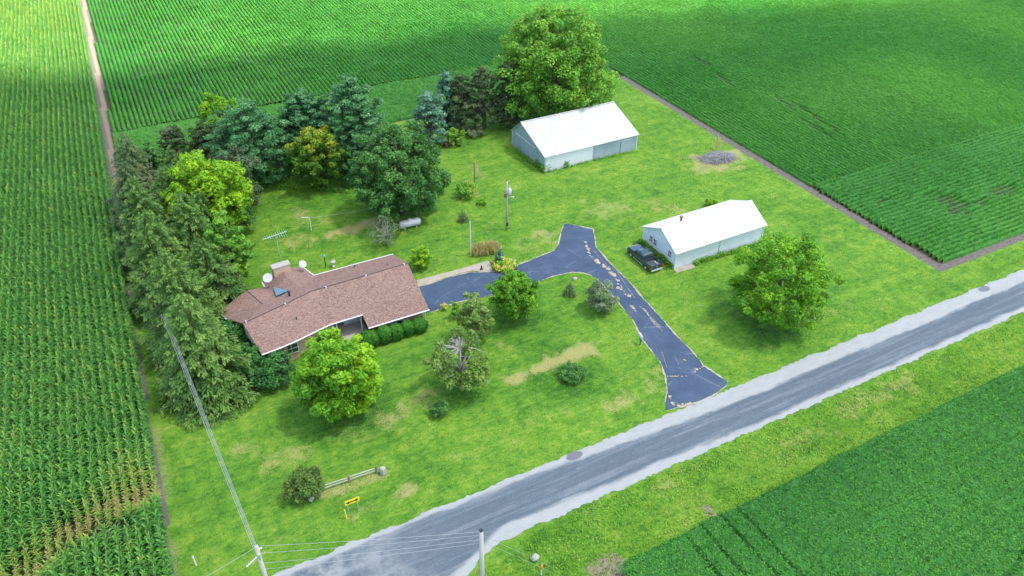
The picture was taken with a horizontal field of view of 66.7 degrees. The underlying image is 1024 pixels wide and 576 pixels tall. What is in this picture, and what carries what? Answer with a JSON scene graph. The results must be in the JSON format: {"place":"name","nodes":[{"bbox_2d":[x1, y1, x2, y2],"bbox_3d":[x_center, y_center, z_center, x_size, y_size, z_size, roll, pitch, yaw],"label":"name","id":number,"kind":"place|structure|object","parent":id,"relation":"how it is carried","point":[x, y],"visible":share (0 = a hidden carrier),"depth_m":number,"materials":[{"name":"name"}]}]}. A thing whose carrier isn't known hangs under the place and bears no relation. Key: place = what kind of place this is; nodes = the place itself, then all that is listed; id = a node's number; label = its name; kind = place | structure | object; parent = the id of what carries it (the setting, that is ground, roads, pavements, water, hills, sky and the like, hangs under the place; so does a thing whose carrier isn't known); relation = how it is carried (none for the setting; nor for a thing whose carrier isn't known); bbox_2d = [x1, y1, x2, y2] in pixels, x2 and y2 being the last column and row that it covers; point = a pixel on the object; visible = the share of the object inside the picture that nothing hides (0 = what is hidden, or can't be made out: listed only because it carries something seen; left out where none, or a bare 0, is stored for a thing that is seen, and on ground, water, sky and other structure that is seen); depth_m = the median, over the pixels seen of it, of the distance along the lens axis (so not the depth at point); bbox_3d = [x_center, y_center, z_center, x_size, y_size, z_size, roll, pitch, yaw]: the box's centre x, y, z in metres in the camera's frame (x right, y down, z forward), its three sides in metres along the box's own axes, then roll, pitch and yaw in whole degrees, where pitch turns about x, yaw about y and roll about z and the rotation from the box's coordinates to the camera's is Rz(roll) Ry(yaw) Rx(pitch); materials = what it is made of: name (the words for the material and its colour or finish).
{"place":"outdoors","nodes":[
{"label":"outdoors","id":0,"kind":"place"},
{"bbox_2d":[417,261,492,285],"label":"path","id":1,"kind":"structure","parent":0,"point":[431,279],"depth_m":94.91,"materials":[{"name":"concrete"}]},
{"bbox_2d":[0,0,1023,575],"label":"ground","id":2,"kind":"structure","parent":0,"point":[426,388],"depth_m":82.35,"materials":[{"name":"green plant"}]},
{"bbox_2d":[0,0,175,575],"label":"corn rows","id":3,"kind":"object","parent":2,"relation":"on","point":[29,279],"visible":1,"depth_m":82.77,"materials":[{"name":"green plant"}]},
{"bbox_2d":[105,132,163,235],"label":"spruce tree","id":4,"kind":"object","parent":2,"relation":"on","point":[149,177],"visible":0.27,"depth_m":98.85,"materials":[{"name":"green plant"}]},
{"bbox_2d":[110,160,159,252],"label":"spruce tree","id":5,"kind":"object","parent":2,"relation":"on","point":[122,179],"visible":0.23,"depth_m":96.12,"materials":[{"name":"green plant"}]},
{"bbox_2d":[112,176,182,285],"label":"spruce tree","id":6,"kind":"object","parent":2,"relation":"on","point":[153,206],"visible":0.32,"depth_m":90.00,"materials":[{"name":"green plant"}]},
{"bbox_2d":[128,141,167,183],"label":"broadleaf tree","id":7,"kind":"object","parent":2,"relation":"on","point":[157,155],"visible":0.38,"depth_m":108.50,"materials":[{"name":"green plant"}]},
{"bbox_2d":[121,207,196,332],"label":"spruce tree","id":8,"kind":"object","parent":2,"relation":"on","point":[144,272],"visible":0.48,"depth_m":84.04,"materials":[{"name":"green plant"}]},
{"bbox_2d":[157,149,187,201],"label":"spruce tree","id":9,"kind":"object","parent":2,"relation":"on","point":[174,159],"visible":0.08,"depth_m":98.27,"materials":[{"name":"green plant"}]},
{"bbox_2d":[157,125,189,157],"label":"spruce tree","id":10,"kind":"object","parent":2,"relation":"on","point":[172,135],"visible":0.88,"depth_m":115.47,"materials":[{"name":"green plant"}]},
{"bbox_2d":[149,164,200,251],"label":"spruce tree","id":11,"kind":"object","parent":2,"relation":"on","point":[165,181],"visible":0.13,"depth_m":93.22,"materials":[{"name":"green plant"}]},
{"bbox_2d":[139,250,229,378],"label":"spruce tree","id":12,"kind":"object","parent":2,"relation":"on","point":[172,289],"visible":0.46,"depth_m":78.42,"materials":[{"name":"green plant"}]},
{"bbox_2d":[162,191,230,285],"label":"spruce tree","id":13,"kind":"object","parent":2,"relation":"on","point":[187,238],"visible":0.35,"depth_m":87.80,"materials":[{"name":"green plant"}]},
{"bbox_2d":[187,119,215,158],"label":"spruce tree","id":14,"kind":"object","parent":2,"relation":"on","point":[198,139],"visible":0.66,"depth_m":115.08,"materials":[{"name":"green plant"}]},
{"bbox_2d":[148,293,263,429],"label":"spruce tree","id":15,"kind":"object","parent":2,"relation":"on","point":[198,351],"visible":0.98,"depth_m":73.85,"materials":[{"name":"green plant"}]},
{"bbox_2d":[159,149,253,228],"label":"maple tree","id":16,"kind":"object","parent":2,"relation":"on","point":[208,181],"visible":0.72,"depth_m":93.33,"materials":[{"name":"green plant"}]},
{"bbox_2d":[187,191,237,256],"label":"spruce tree","id":17,"kind":"object","parent":2,"relation":"on","point":[204,209],"visible":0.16,"depth_m":92.16,"materials":[{"name":"green plant"}]},
{"bbox_2d":[183,236,250,323],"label":"spruce tree","id":18,"kind":"object","parent":2,"relation":"on","point":[228,290],"visible":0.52,"depth_m":83.56,"materials":[{"name":"green plant"}]},
{"bbox_2d":[198,91,237,133],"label":"broadleaf tree","id":19,"kind":"object","parent":2,"relation":"on","point":[217,101],"visible":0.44,"depth_m":116.37,"materials":[{"name":"green plant"}]},
{"bbox_2d":[203,210,256,283],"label":"broadleaf tree","id":20,"kind":"object","parent":2,"relation":"on","point":[216,231],"visible":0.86,"depth_m":87.16,"materials":[{"name":"green plant"}]},
{"bbox_2d":[215,319,249,350],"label":"yew shrub","id":21,"kind":"object","parent":2,"relation":"on","point":[235,328],"visible":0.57,"depth_m":80.79,"materials":[{"name":"green plant"}]},
{"bbox_2d":[214,183,257,226],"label":"broadleaf tree","id":22,"kind":"object","parent":2,"relation":"on","point":[251,219],"visible":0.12,"depth_m":99.66,"materials":[{"name":"green plant"}]},
{"bbox_2d":[213,143,263,211],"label":"broadleaf tree","id":23,"kind":"object","parent":2,"relation":"on","point":[247,162],"visible":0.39,"depth_m":101.29,"materials":[{"name":"green plant"}]},
{"bbox_2d":[202,97,287,184],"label":"pine tree","id":24,"kind":"object","parent":2,"relation":"on","point":[248,122],"visible":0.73,"depth_m":105.58,"materials":[{"name":"green plant"}]},
{"bbox_2d":[229,342,265,379],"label":"yew shrub","id":25,"kind":"object","parent":2,"relation":"on","point":[253,350],"visible":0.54,"depth_m":77.88,"materials":[{"name":"green plant"}]},
{"bbox_2d":[246,544,267,575],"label":"utility pole","id":26,"kind":"object","parent":2,"relation":"on","point":[260,559],"visible":1,"depth_m":53.05,"materials":[{"name":"white paint"}]},
{"bbox_2d":[161,314,252,546],"bbox_3d":[-25.165,10.116,62.821,0.026,0.483,29.748,-20,41,-25],"label":"power line","id":27,"kind":"object","parent":26,"relation":"attached to","point":[208,434],"visible":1,"depth_m":60.90,"materials":[{"name":"metal"}]},
{"bbox_2d":[163,315,253,544],"bbox_3d":[-25.053,10.268,63.007,0.026,0.386,29.746,-19,41,-25],"label":"power line","id":28,"kind":"object","parent":26,"relation":"attached to","point":[210,435],"visible":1,"depth_m":61.26,"materials":[{"name":"metal"}]},
{"bbox_2d":[166,319,254,543],"bbox_3d":[-24.970,10.368,63.136,0.026,0.460,29.744,-19,41,-25],"label":"power line","id":29,"kind":"object","parent":26,"relation":"attached to","point":[213,439],"visible":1,"depth_m":61.11,"materials":[{"name":"metal"}]},
{"bbox_2d":[170,326,255,543],"bbox_3d":[-24.886,10.465,63.264,0.026,0.566,29.743,-19,41,-25],"label":"power line","id":30,"kind":"object","parent":26,"relation":"attached to","point":[216,444],"visible":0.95,"depth_m":61.06,"materials":[{"name":"metal"}]},
{"bbox_2d":[250,141,281,185],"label":"broadleaf tree","id":31,"kind":"object","parent":2,"relation":"on","point":[271,172],"visible":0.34,"depth_m":109.08,"materials":[{"name":"green plant"}]},
{"bbox_2d":[245,349,295,389],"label":"yew shrub","id":32,"kind":"object","parent":2,"relation":"on","point":[273,369],"visible":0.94,"depth_m":77.64,"materials":[{"name":"green plant"}]},
{"bbox_2d":[257,159,287,183],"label":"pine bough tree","id":33,"kind":"object","parent":2,"relation":"on","point":[278,176],"visible":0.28,"depth_m":110.20,"materials":[{"name":"green plant"}]},
{"bbox_2d":[271,88,334,162],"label":"pine tree","id":34,"kind":"object","parent":2,"relation":"on","point":[300,108],"visible":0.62,"depth_m":110.03,"materials":[{"name":"green plant"}]},
{"bbox_2d":[281,464,324,502],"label":"yew shrub","id":35,"kind":"object","parent":2,"relation":"on","point":[305,482],"visible":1,"depth_m":66.27,"materials":[{"name":"green plant"}]},
{"bbox_2d":[284,125,349,188],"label":"broadleaf tree","id":36,"kind":"object","parent":2,"relation":"on","point":[308,146],"visible":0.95,"depth_m":107.37,"materials":[{"name":"green plant"}]},
{"bbox_2d":[217,254,429,362],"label":"ranch house","id":37,"kind":"structure","parent":2,"relation":"on","point":[290,309],"depth_m":84.39,"materials":[{"name":"brown"}]},
{"bbox_2d":[263,273,271,286],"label":"satellite dish","id":38,"kind":"object","parent":37,"relation":"on","point":[267,277],"visible":1,"depth_m":86.23,"materials":[{"name":"metal"}]},
{"bbox_2d":[287,342,298,352],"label":"window","id":39,"kind":"structure","parent":37,"relation":"in","point":[294,347],"depth_m":80.96,"materials":[{"name":"glass"}]},
{"bbox_2d":[289,327,383,422],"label":"maple tree","id":40,"kind":"object","parent":2,"relation":"on","point":[335,372],"visible":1,"depth_m":71.06,"materials":[{"name":"green plant"}]},
{"bbox_2d":[333,138,366,180],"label":"broadleaf tree","id":41,"kind":"object","parent":2,"relation":"on","point":[345,166],"visible":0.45,"depth_m":108.68,"materials":[{"name":"green plant"}]},
{"bbox_2d":[312,74,389,158],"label":"pine tree","id":42,"kind":"object","parent":2,"relation":"on","point":[352,125],"visible":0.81,"depth_m":108.34,"materials":[{"name":"green plant"}]},
{"bbox_2d":[325,466,376,487],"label":"rail fence","id":43,"kind":"object","parent":2,"relation":"on","point":[349,479],"visible":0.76,"depth_m":68.70,"materials":[{"name":"grey wood"}]},
{"bbox_2d":[345,496,359,513],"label":"arrow sign","id":44,"kind":"object","parent":2,"relation":"on","point":[351,501],"visible":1,"depth_m":65.57,"materials":[{"name":"metal"}]},
{"bbox_2d":[112,53,618,187],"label":"crop field","id":45,"kind":"structure","parent":2,"relation":"on","point":[399,97],"depth_m":132.88,"materials":[{"name":"green plant"}]},
{"bbox_2d":[360,329,379,347],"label":"clipped shrub","id":46,"kind":"object","parent":2,"relation":"on","point":[371,337],"visible":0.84,"depth_m":82.70,"materials":[{"name":"green plant"}]},
{"bbox_2d":[376,325,391,344],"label":"clipped shrub","id":47,"kind":"object","parent":2,"relation":"on","point":[384,333],"visible":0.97,"depth_m":83.12,"materials":[{"name":"green plant"}]},
{"bbox_2d":[365,215,405,247],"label":"dying tree","id":48,"kind":"object","parent":2,"relation":"on","point":[385,236],"visible":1,"depth_m":97.92,"materials":[{"name":"grey plant"}]},
{"bbox_2d":[260,123,511,193],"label":"undergrowth","id":49,"kind":"object","parent":2,"relation":"on","point":[318,187],"visible":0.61,"depth_m":110.73,"materials":[{"name":"green plant"}]},
{"bbox_2d":[389,323,403,340],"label":"clipped shrub","id":50,"kind":"object","parent":2,"relation":"on","point":[397,331],"visible":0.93,"depth_m":83.64,"materials":[{"name":"green plant"}]},
{"bbox_2d":[348,119,451,220],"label":"broadleaf tree","id":51,"kind":"object","parent":2,"relation":"on","point":[400,149],"visible":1,"depth_m":99.56,"materials":[{"name":"green plant"}]},
{"bbox_2d":[400,319,414,336],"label":"clipped shrub","id":52,"kind":"object","parent":2,"relation":"on","point":[407,325],"visible":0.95,"depth_m":84.27,"materials":[{"name":"green plant"}]},
{"bbox_2d":[398,217,420,229],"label":"propane tank","id":53,"kind":"object","parent":2,"relation":"on","point":[410,222],"visible":0.88,"depth_m":102.15,"materials":[{"name":"metal"}]},
{"bbox_2d":[411,316,427,333],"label":"clipped shrub","id":54,"kind":"object","parent":2,"relation":"on","point":[420,324],"visible":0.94,"depth_m":84.83,"materials":[{"name":"green plant"}]},
{"bbox_2d":[409,245,432,268],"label":"round shrub","id":55,"kind":"object","parent":2,"relation":"on","point":[423,257],"visible":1,"depth_m":94.03,"materials":[{"name":"green plant"}]},
{"bbox_2d":[412,90,447,142],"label":"spruce tree","id":56,"kind":"object","parent":2,"relation":"on","point":[428,108],"visible":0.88,"depth_m":119.35,"materials":[{"name":"green plant"}]},
{"bbox_2d":[428,399,449,417],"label":"box shrub","id":57,"kind":"object","parent":2,"relation":"on","point":[440,410],"visible":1,"depth_m":74.75,"materials":[{"name":"green plant"}]},
{"bbox_2d":[436,71,460,127],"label":"spruce tree","id":58,"kind":"object","parent":2,"relation":"on","point":[441,87],"visible":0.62,"depth_m":122.99,"materials":[{"name":"green plant"}]},
{"bbox_2d":[450,301,459,318],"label":"garden plant","id":59,"kind":"object","parent":2,"relation":"on","point":[455,310],"visible":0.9,"depth_m":86.51,"materials":[{"name":"green plant"}]},
{"bbox_2d":[446,127,465,144],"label":"round shrub","id":60,"kind":"object","parent":2,"relation":"on","point":[452,134],"visible":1,"depth_m":121.52,"materials":[{"name":"green plant"}]},
{"bbox_2d":[422,326,491,392],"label":"dying tree","id":61,"kind":"object","parent":2,"relation":"on","point":[460,375],"visible":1,"depth_m":75.39,"materials":[{"name":"green plant"}]},
{"bbox_2d":[443,74,481,129],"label":"spruce tree","id":62,"kind":"object","parent":2,"relation":"on","point":[459,89],"visible":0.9,"depth_m":123.35,"materials":[{"name":"green plant"}]},
{"bbox_2d":[457,210,469,223],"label":"dwarf spruce","id":63,"kind":"object","parent":2,"relation":"on","point":[461,217],"visible":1,"depth_m":103.66,"materials":[{"name":"green plant"}]},
{"bbox_2d":[454,180,476,198],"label":"shrub","id":64,"kind":"object","parent":2,"relation":"on","point":[461,187],"visible":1,"depth_m":108.49,"materials":[{"name":"green plant"}]},
{"bbox_2d":[455,292,494,340],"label":"dying tree","id":65,"kind":"object","parent":2,"relation":"on","point":[476,322],"visible":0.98,"depth_m":81.59,"materials":[{"name":"green plant"}]},
{"bbox_2d":[465,125,484,137],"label":"garden plant","id":66,"kind":"object","parent":2,"relation":"on","point":[471,130],"visible":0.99,"depth_m":124.38,"materials":[{"name":"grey plant"}]},
{"bbox_2d":[479,528,484,575],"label":"utility pole","id":67,"kind":"object","parent":2,"relation":"on","point":[481,551],"visible":1,"depth_m":54.98,"materials":[{"name":"grey wood"}]},
{"bbox_2d":[264,532,471,545],"bbox_3d":[-9.715,17.164,53.171,15.001,0.169,0.022,-3,37,-4],"label":"power line","id":68,"kind":"object","parent":67,"relation":"attached to","point":[361,540],"visible":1,"depth_m":53.20,"materials":[{"name":"metal"}]},
{"bbox_2d":[268,540,473,562],"bbox_3d":[-9.725,18.270,53.991,15.002,1.023,0.022,-3,37,-4],"label":"power line","id":69,"kind":"object","parent":67,"relation":"attached to","point":[371,552],"visible":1,"depth_m":54.06,"materials":[{"name":"metal"}]},
{"bbox_2d":[267,535,478,552],"bbox_3d":[-9.719,17.611,53.502,15.001,0.381,0.022,-3,37,-4],"label":"power line","id":70,"kind":"object","parent":67,"relation":"attached to","point":[377,544],"visible":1,"depth_m":53.59,"materials":[{"name":"metal"}]},
{"bbox_2d":[269,543,478,568],"bbox_3d":[-9.729,18.712,54.319,15.002,1.322,0.022,-3,37,-4],"label":"power line","id":71,"kind":"object","parent":67,"relation":"attached to","point":[370,557],"visible":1,"depth_m":54.38,"materials":[{"name":"metal"}]},
{"bbox_2d":[464,65,503,128],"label":"spruce tree","id":72,"kind":"object","parent":2,"relation":"on","point":[481,75],"visible":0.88,"depth_m":123.38,"materials":[{"name":"green plant"}]},
{"bbox_2d":[468,238,500,256],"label":"ornamental grass","id":73,"kind":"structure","parent":2,"relation":"on","point":[484,247],"depth_m":97.38,"materials":[{"name":"plant"}]},
{"bbox_2d":[491,256,517,273],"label":"garden plant","id":74,"kind":"object","parent":2,"relation":"on","point":[507,263],"visible":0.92,"depth_m":94.82,"materials":[{"name":"yellow plant"}]},
{"bbox_2d":[488,61,527,127],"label":"spruce tree","id":75,"kind":"object","parent":2,"relation":"on","point":[501,106],"visible":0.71,"depth_m":123.96,"materials":[{"name":"green plant"}]},
{"bbox_2d":[504,180,513,229],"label":"utility pole","id":76,"kind":"object","parent":2,"relation":"on","point":[508,192],"visible":1,"depth_m":99.64,"materials":[{"name":"white paint"}]},
{"bbox_2d":[485,268,539,319],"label":"broadleaf tree","id":77,"kind":"object","parent":2,"relation":"on","point":[511,284],"visible":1,"depth_m":84.72,"materials":[{"name":"green plant"}]},
{"bbox_2d":[86,0,1023,185],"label":"bean rows","id":78,"kind":"object","parent":2,"relation":"on","point":[945,71],"visible":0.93,"depth_m":153.27,"materials":[{"name":"green plant"}]},
{"bbox_2d":[492,2,619,119],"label":"maple tree","id":79,"kind":"object","parent":2,"relation":"on","point":[537,61],"visible":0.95,"depth_m":121.08,"materials":[{"name":"green plant"}]},
{"bbox_2d":[561,282,577,297],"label":"dwarf spruce","id":80,"kind":"object","parent":2,"relation":"on","point":[568,291],"visible":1,"depth_m":90.74,"materials":[{"name":"green plant"}]},
{"bbox_2d":[557,360,587,383],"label":"ground shrub","id":81,"kind":"object","parent":2,"relation":"on","point":[568,371],"visible":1,"depth_m":79.38,"materials":[{"name":"green plant"}]},
{"bbox_2d":[512,147,637,172],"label":"grass border","id":82,"kind":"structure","parent":2,"relation":"on","point":[540,166],"depth_m":117.68,"materials":[{"name":"green plant"}]},
{"bbox_2d":[422,223,727,410],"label":"driveway margin","id":83,"kind":"object","parent":2,"relation":"on","point":[624,310],"visible":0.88,"depth_m":88.83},
{"bbox_2d":[511,101,639,171],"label":"barn","id":84,"kind":"structure","parent":2,"relation":"on","point":[576,136],"depth_m":118.59,"materials":[{"name":"metal"}]},
{"bbox_2d":[513,132,520,150],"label":"gable door","id":85,"kind":"structure","parent":84,"relation":"in","point":[516,139],"depth_m":120.92,"materials":[{"name":"white metal"}]},
{"bbox_2d":[521,138,528,156],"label":"gable door","id":86,"kind":"structure","parent":84,"relation":"in","point":[524,145],"depth_m":119.07,"materials":[{"name":"white metal"}]},
{"bbox_2d":[529,145,536,163],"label":"gable door","id":87,"kind":"structure","parent":84,"relation":"in","point":[532,152],"depth_m":117.36,"materials":[{"name":"white metal"}]},
{"bbox_2d":[546,146,592,171],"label":"sliding door","id":88,"kind":"structure","parent":84,"relation":"in","point":[557,161],"depth_m":116.40,"materials":[{"name":"white metal"}]},
{"bbox_2d":[620,139,630,152],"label":"side door","id":89,"kind":"structure","parent":84,"relation":"in","point":[625,145],"depth_m":120.48,"materials":[{"name":"metal"}]},
{"bbox_2d":[584,278,619,312],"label":"spiky shrub","id":90,"kind":"object","parent":2,"relation":"on","point":[605,301],"visible":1,"depth_m":87.45,"materials":[{"name":"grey plant"}]},
{"bbox_2d":[627,244,662,271],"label":"pickup truck","id":91,"kind":"object","parent":2,"relation":"on","point":[646,258],"visible":1,"depth_m":95.72,"materials":[{"name":"blue paint"}]},
{"bbox_2d":[674,263,694,272],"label":"concrete apron","id":92,"kind":"object","parent":2,"relation":"on","point":[686,267],"visible":1,"depth_m":95.83,"materials":[{"name":"beige concrete"}]},
{"bbox_2d":[641,200,766,268],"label":"shed","id":93,"kind":"structure","parent":2,"relation":"on","point":[678,241],"depth_m":97.59,"materials":[{"name":"white paint"}]},
{"bbox_2d":[638,231,770,268],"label":"grass border","id":94,"kind":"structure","parent":2,"relation":"on","point":[663,258],"depth_m":97.69,"materials":[{"name":"green plant"}]},
{"bbox_2d":[705,198,717,205],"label":"round shrub","id":95,"kind":"object","parent":2,"relation":"on","point":[709,201],"visible":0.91,"depth_m":107.10,"materials":[{"name":"green plant"}]},
{"bbox_2d":[697,149,737,164],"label":"rock pile","id":96,"kind":"object","parent":2,"relation":"on","point":[721,156],"visible":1,"depth_m":118.97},
{"bbox_2d":[726,231,848,331],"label":"oak tree","id":97,"kind":"object","parent":2,"relation":"on","point":[774,293],"visible":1,"depth_m":82.96,"materials":[{"name":"green plant"}]},
{"bbox_2d":[615,365,1023,575],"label":"bean plants","id":98,"kind":"object","parent":2,"relation":"on","point":[938,491],"visible":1,"depth_m":65.90,"materials":[{"name":"green plant"}]},
{"bbox_2d":[813,122,1023,262],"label":"crop field","id":99,"kind":"structure","parent":2,"relation":"on","point":[972,169],"depth_m":110.62,"materials":[{"name":"green plant"}]},
{"bbox_2d":[419,223,726,409],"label":"driveway","id":100,"kind":"structure","parent":0,"point":[569,253],"depth_m":91.15,"materials":[{"name":"grey asphalt"}]},
{"bbox_2d":[574,227,703,406],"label":"dirt patches","id":101,"kind":"object","parent":100,"relation":"on","point":[614,275],"visible":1,"depth_m":91.13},
{"bbox_2d":[272,269,1023,575],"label":"road","id":102,"kind":"structure","parent":0,"point":[510,507],"depth_m":72.34,"materials":[{"name":"grey asphalt"}]},
{"bbox_2d":[566,451,582,460],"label":"road patch","id":103,"kind":"object","parent":102,"relation":"on","point":[574,455],"visible":1,"depth_m":71.60,"materials":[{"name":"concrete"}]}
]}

